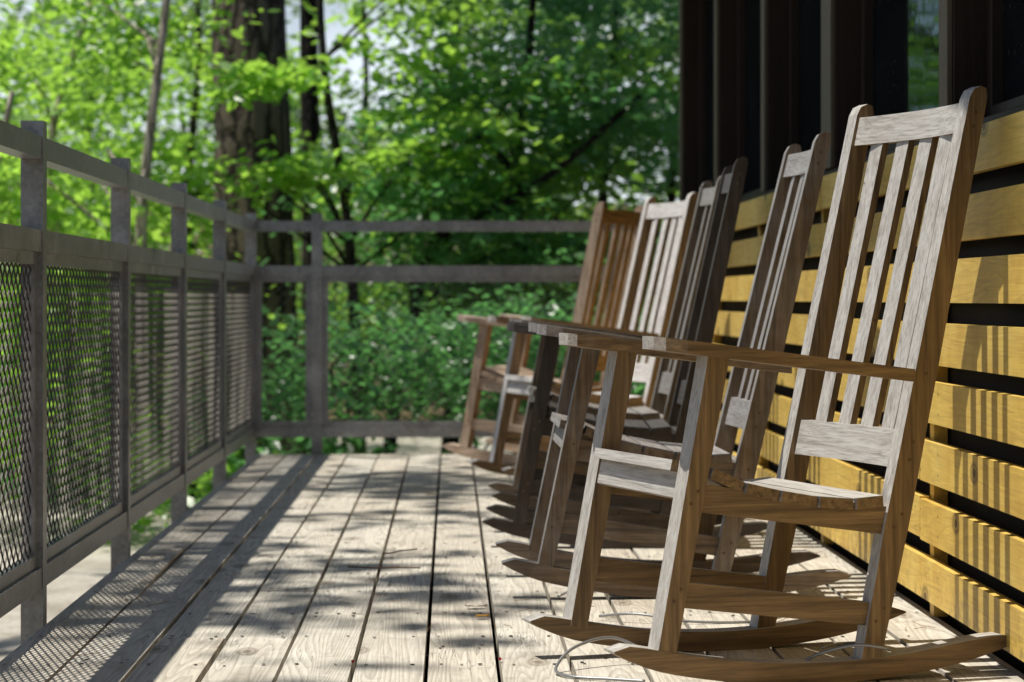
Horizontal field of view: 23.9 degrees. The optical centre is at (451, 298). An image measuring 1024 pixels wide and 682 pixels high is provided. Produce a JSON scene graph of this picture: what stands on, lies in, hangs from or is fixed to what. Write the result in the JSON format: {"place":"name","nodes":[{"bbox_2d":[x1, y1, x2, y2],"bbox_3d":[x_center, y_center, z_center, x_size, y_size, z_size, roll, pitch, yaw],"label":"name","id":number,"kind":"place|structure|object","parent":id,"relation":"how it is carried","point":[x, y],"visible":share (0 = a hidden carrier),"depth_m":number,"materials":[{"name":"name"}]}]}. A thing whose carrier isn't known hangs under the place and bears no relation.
{"place":"outdoors","nodes":[
{"label":"outdoors","id":0,"kind":"place"},
{"bbox_2d":[0,437,512,660],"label":"path","id":1,"kind":"structure","parent":0,"point":[66,589],"depth_m":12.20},
{"bbox_2d":[0,205,661,490],"bbox_3d":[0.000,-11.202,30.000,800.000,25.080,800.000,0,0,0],"label":"ground","id":2,"kind":"structure","parent":0,"point":[406,414],"depth_m":34.78,"materials":[{"name":"green plant"}]},
{"bbox_2d":[0,321,158,475],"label":"shrub","id":3,"kind":"object","parent":2,"relation":"on","point":[13,362],"visible":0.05,"depth_m":17.51,"materials":[{"name":"green plant"}]},
{"bbox_2d":[0,91,165,503],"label":"sapling","id":4,"kind":"object","parent":2,"relation":"on","point":[5,168],"visible":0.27,"depth_m":13.56,"materials":[{"name":"green plant"}]},
{"bbox_2d":[0,10,212,390],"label":"understory tree","id":5,"kind":"object","parent":2,"relation":"on","point":[101,129],"visible":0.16,"depth_m":19.00,"materials":[{"name":"green plant"}]},
{"bbox_2d":[0,1,213,426],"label":"understory tree","id":6,"kind":"object","parent":2,"relation":"on","point":[34,21],"visible":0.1,"depth_m":21.08,"materials":[{"name":"green plant"}]},
{"bbox_2d":[0,300,233,504],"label":"shrub","id":7,"kind":"object","parent":2,"relation":"on","point":[9,468],"visible":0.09,"depth_m":15.38,"materials":[{"name":"green plant"}]},
{"bbox_2d":[4,345,263,484],"bbox_3d":[-2.407,0.874,17.527,2.173,1.306,2.074,0,0,0],"label":"shrub","id":8,"kind":"object","parent":2,"relation":"on","point":[133,404],"visible":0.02,"depth_m":17.36,"materials":[{"name":"green plant"}]},
{"bbox_2d":[0,0,280,486],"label":"sapling","id":9,"kind":"object","parent":2,"relation":"on","point":[163,23],"visible":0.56,"depth_m":15.43,"materials":[{"name":"green plant"}]},
{"bbox_2d":[0,2,288,491],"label":"sapling","id":10,"kind":"object","parent":2,"relation":"on","point":[54,128],"visible":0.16,"depth_m":16.48,"materials":[{"name":"green plant"}]},
{"bbox_2d":[59,405,299,544],"bbox_3d":[-1.402,0.981,13.005,1.567,0.992,1.627,0,0,0],"label":"shrub","id":11,"kind":"object","parent":2,"relation":"on","point":[203,481],"visible":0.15,"depth_m":12.85,"materials":[{"name":"green plant"}]},
{"bbox_2d":[23,0,368,438],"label":"understory tree","id":12,"kind":"object","parent":2,"relation":"on","point":[195,105],"visible":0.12,"depth_m":20.75,"materials":[{"name":"green plant"}]},
{"bbox_2d":[212,0,302,478],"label":"pine tree","id":13,"kind":"object","parent":2,"relation":"on","point":[238,127],"visible":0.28,"depth_m":17.26,"materials":[{"name":"brown plant"}]},
{"bbox_2d":[133,341,424,499],"bbox_3d":[-0.954,0.809,13.104,1.778,1.182,1.548,0,0,0],"label":"shrub","id":14,"kind":"object","parent":2,"relation":"on","point":[277,445],"visible":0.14,"depth_m":13.10,"materials":[{"name":"green plant"}]},
{"bbox_2d":[300,0,323,453],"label":"slim tree","id":15,"kind":"object","parent":2,"relation":"on","point":[309,113],"visible":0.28,"depth_m":19.43,"materials":[{"name":"brown plant"}]},
{"bbox_2d":[0,0,678,365],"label":"woods","id":16,"kind":"object","parent":2,"relation":"on","point":[297,116],"visible":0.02,"depth_m":32.85,"materials":[{"name":"green plant"}]},
{"bbox_2d":[130,0,562,453],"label":"maple tree","id":17,"kind":"object","parent":2,"relation":"on","point":[261,78],"visible":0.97,"depth_m":15.69,"materials":[{"name":"green plant"}]},
{"bbox_2d":[210,282,496,453],"bbox_3d":[-0.604,0.616,13.546,1.608,1.547,1.910,0,0,41],"label":"shrub","id":18,"kind":"object","parent":2,"relation":"on","point":[344,360],"visible":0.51,"depth_m":13.41,"materials":[{"name":"green plant"}]},
{"bbox_2d":[195,0,583,418],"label":"understory tree","id":19,"kind":"object","parent":2,"relation":"on","point":[356,241],"visible":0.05,"depth_m":23.82,"materials":[{"name":"green plant"}]},
{"bbox_2d":[160,0,665,461],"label":"understory tree","id":20,"kind":"object","parent":2,"relation":"on","point":[456,440],"visible":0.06,"depth_m":18.60,"materials":[{"name":"green plant"}]},
{"bbox_2d":[293,0,611,417],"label":"understory tree","id":21,"kind":"object","parent":2,"relation":"on","point":[368,4],"visible":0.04,"depth_m":27.00,"materials":[{"name":"green plant"}]},
{"bbox_2d":[335,282,591,449],"bbox_3d":[0.101,0.630,14.520,1.632,1.521,1.665,0,0,0],"label":"shrub","id":22,"kind":"object","parent":2,"relation":"on","point":[481,308],"visible":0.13,"depth_m":14.50,"materials":[{"name":"green plant"}]},
{"bbox_2d":[258,39,678,453],"bbox_3d":[0.442,-0.166,16.511,3.750,3.219,2.968,0,0,0],"label":"leaning tree","id":23,"kind":"object","parent":2,"relation":"on","point":[494,211],"visible":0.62,"depth_m":16.20,"materials":[{"name":"green plant"}]},
{"bbox_2d":[270,0,678,367],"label":"understory tree","id":24,"kind":"object","parent":2,"relation":"on","point":[572,176],"visible":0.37,"depth_m":16.61,"materials":[{"name":"green plant"}]},
{"bbox_2d":[335,282,650,453],"bbox_3d":[0.325,0.620,13.441,1.982,1.540,2.275,0,0,0],"label":"shrub","id":25,"kind":"object","parent":2,"relation":"on","point":[465,351],"visible":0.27,"depth_m":13.24,"materials":[{"name":"green plant"}]},
{"bbox_2d":[330,0,678,329],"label":"understory tree","id":26,"kind":"object","parent":2,"relation":"on","point":[583,10],"visible":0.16,"depth_m":17.81,"materials":[{"name":"green plant"}]},
{"bbox_2d":[338,0,678,295],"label":"understory tree","id":27,"kind":"object","parent":2,"relation":"on","point":[421,3],"visible":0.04,"depth_m":24.98,"materials":[{"name":"green plant"}]},
{"bbox_2d":[0,454,1023,681],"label":"deck floor","id":28,"kind":"structure","parent":2,"relation":"on","point":[287,615],"depth_m":5.91,"materials":[{"name":"beige wood"}]},
{"bbox_2d":[0,120,256,643],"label":"metal railing","id":29,"kind":"object","parent":28,"relation":"attached to","point":[33,247],"visible":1,"depth_m":6.74,"materials":[{"name":"metal"}]},
{"bbox_2d":[348,566,419,568],"bbox_3d":[-0.181,0.730,6.569,0.201,0.006,0.031,0,0,9],"label":"twig","id":30,"kind":"object","parent":28,"relation":"on","point":[381,567],"visible":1,"depth_m":6.56,"materials":[{"name":"brown"}]},
{"bbox_2d":[382,548,416,553],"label":"twig","id":31,"kind":"object","parent":28,"relation":"on","point":[400,551],"visible":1,"depth_m":6.97,"materials":[{"name":"brown wood"}]},
{"bbox_2d":[256,213,621,455],"bbox_3d":[-0.039,0.338,11.481,1.774,1.481,0.051,0,0,0],"label":"metal railing","id":32,"kind":"object","parent":28,"relation":"attached to","point":[317,276],"visible":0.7,"depth_m":11.46,"materials":[{"name":"metal"}]},
{"bbox_2d":[464,603,486,605],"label":"fallen leaf","id":33,"kind":"object","parent":28,"relation":"on","point":[471,604],"visible":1,"depth_m":5.75,"materials":[{"name":"beige plant"}]},
{"bbox_2d":[476,614,488,616],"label":"fallen leaf","id":34,"kind":"object","parent":28,"relation":"on","point":[480,615],"visible":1,"depth_m":5.57,"materials":[{"name":"brown plant"}]},
{"bbox_2d":[442,202,642,464],"bbox_3d":[0.450,0.161,10.891,0.858,1.154,0.572,0,0,26],"label":"rocking chair","id":35,"kind":"object","parent":28,"relation":"on","point":[486,378],"visible":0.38,"depth_m":10.77,"materials":[{"name":"brown wood"}]},
{"bbox_2d":[468,192,698,475],"bbox_3d":[0.551,0.161,9.585,0.858,1.154,0.572,0,0,-16],"label":"rocking chair","id":36,"kind":"object","parent":28,"relation":"on","point":[680,214],"visible":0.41,"depth_m":9.68,"materials":[{"name":"brown wood"}]},
{"bbox_2d":[557,560,639,597],"bbox_3d":[0.465,0.692,5.939,0.404,0.084,0.124,0,0,6],"label":"security cable","id":37,"kind":"object","parent":28,"relation":"on","point":[561,594],"visible":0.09,"depth_m":5.90,"materials":[{"name":"silver metal"}]},
{"bbox_2d":[554,636,644,681],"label":"security cable","id":38,"kind":"object","parent":28,"relation":"on","point":[592,677],"visible":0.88,"depth_m":4.71,"materials":[{"name":"silver metal"}]},
{"bbox_2d":[487,175,721,511],"bbox_3d":[0.562,0.161,8.287,0.858,1.154,0.572,0,0,-1],"label":"rocking chair","id":39,"kind":"object","parent":28,"relation":"on","point":[666,380],"visible":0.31,"depth_m":8.43,"materials":[{"name":"brown wood"}]},
{"bbox_2d":[483,156,766,547],"bbox_3d":[0.528,0.161,7.383,0.858,1.154,0.572,0,0,2],"label":"rocking chair","id":40,"kind":"object","parent":28,"relation":"on","point":[519,520],"visible":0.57,"depth_m":7.14,"materials":[{"name":"brown wood"}]},
{"bbox_2d":[495,131,850,597],"bbox_3d":[0.560,0.161,6.181,0.858,1.154,0.572,1,0,-1],"label":"rocking chair","id":41,"kind":"object","parent":28,"relation":"on","point":[747,402],"visible":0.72,"depth_m":5.94,"materials":[{"name":"brown wood"}]},
{"bbox_2d":[599,612,781,623],"bbox_3d":[0.595,0.721,5.523,0.506,0.032,0.108,0,0,-6],"label":"security cable","id":42,"kind":"object","parent":28,"relation":"on","point":[686,621],"visible":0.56,"depth_m":5.48,"materials":[{"name":"silver metal"}]},
{"bbox_2d":[522,86,1005,681],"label":"rocking chair","id":43,"kind":"object","parent":28,"relation":"on","point":[692,486],"visible":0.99,"depth_m":4.80,"materials":[{"name":"brown wood"}]},
{"bbox_2d":[804,642,890,659],"bbox_3d":[0.709,0.699,4.685,0.278,0.074,0.110,0,0,0],"label":"security cable","id":44,"kind":"object","parent":28,"relation":"on","point":[847,645],"visible":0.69,"depth_m":4.65,"materials":[{"name":"silver metal"}]},
{"bbox_2d":[414,257,653,459],"bbox_3d":[0.989,0.577,14.034,2.437,1.626,2.150,0,0,0],"label":"shrub","id":45,"kind":"object","parent":2,"relation":"on","point":[635,385],"visible":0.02,"depth_m":13.89,"materials":[{"name":"green plant"}]},
{"bbox_2d":[546,4,570,315],"bbox_3d":[1.092,-5.063,21.919,8.256,13.203,11.389,0,0,0],"label":"overhanging tree","id":46,"kind":"object","parent":2,"relation":"on","point":[549,58],"visible":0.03,"depth_m":26.90,"materials":[{"name":"green plant"}]},
{"bbox_2d":[477,0,678,328],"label":"understory tree","id":47,"kind":"object","parent":2,"relation":"on","point":[673,183],"visible":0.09,"depth_m":20.06,"materials":[{"name":"green plant"}]},
{"bbox_2d":[679,0,1023,673],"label":"building","id":48,"kind":"structure","parent":2,"relation":"on","point":[764,85],"depth_m":6.11,"materials":[{"name":"yellow wood"}]},
{"bbox_2d":[699,0,713,190],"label":"window","id":49,"kind":"structure","parent":48,"relation":"in","point":[706,7],"depth_m":11.57,"materials":[{"name":"black glass"}]},
{"bbox_2d":[737,0,764,199],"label":"window","id":50,"kind":"structure","parent":48,"relation":"in","point":[748,11],"depth_m":9.90,"materials":[{"name":"glass"}]},
{"bbox_2d":[789,0,825,177],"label":"window","id":51,"kind":"structure","parent":48,"relation":"in","point":[804,15],"depth_m":8.40,"materials":[{"name":"glass"}]},
{"bbox_2d":[861,0,938,156],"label":"window","id":52,"kind":"structure","parent":48,"relation":"in","point":[900,38],"depth_m":6.62,"materials":[{"name":"glass"}]},
{"bbox_2d":[987,0,1023,115],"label":"window","id":53,"kind":"structure","parent":48,"relation":"in","point":[1005,18],"depth_m":5.34,"materials":[{"name":"black glass"}]},
{"bbox_2d":[0,0,678,204],"label":"sky","id":54,"kind":"structure","parent":0,"point":[354,64],"materials":[{"name":"white"}]},
{"bbox_2d":[73,462,968,670],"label":"pine needles","id":55,"kind":"object","parent":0,"point":[485,580],"visible":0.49,"depth_m":5.88,"materials":[{"name":"brown plant"}]}
]}

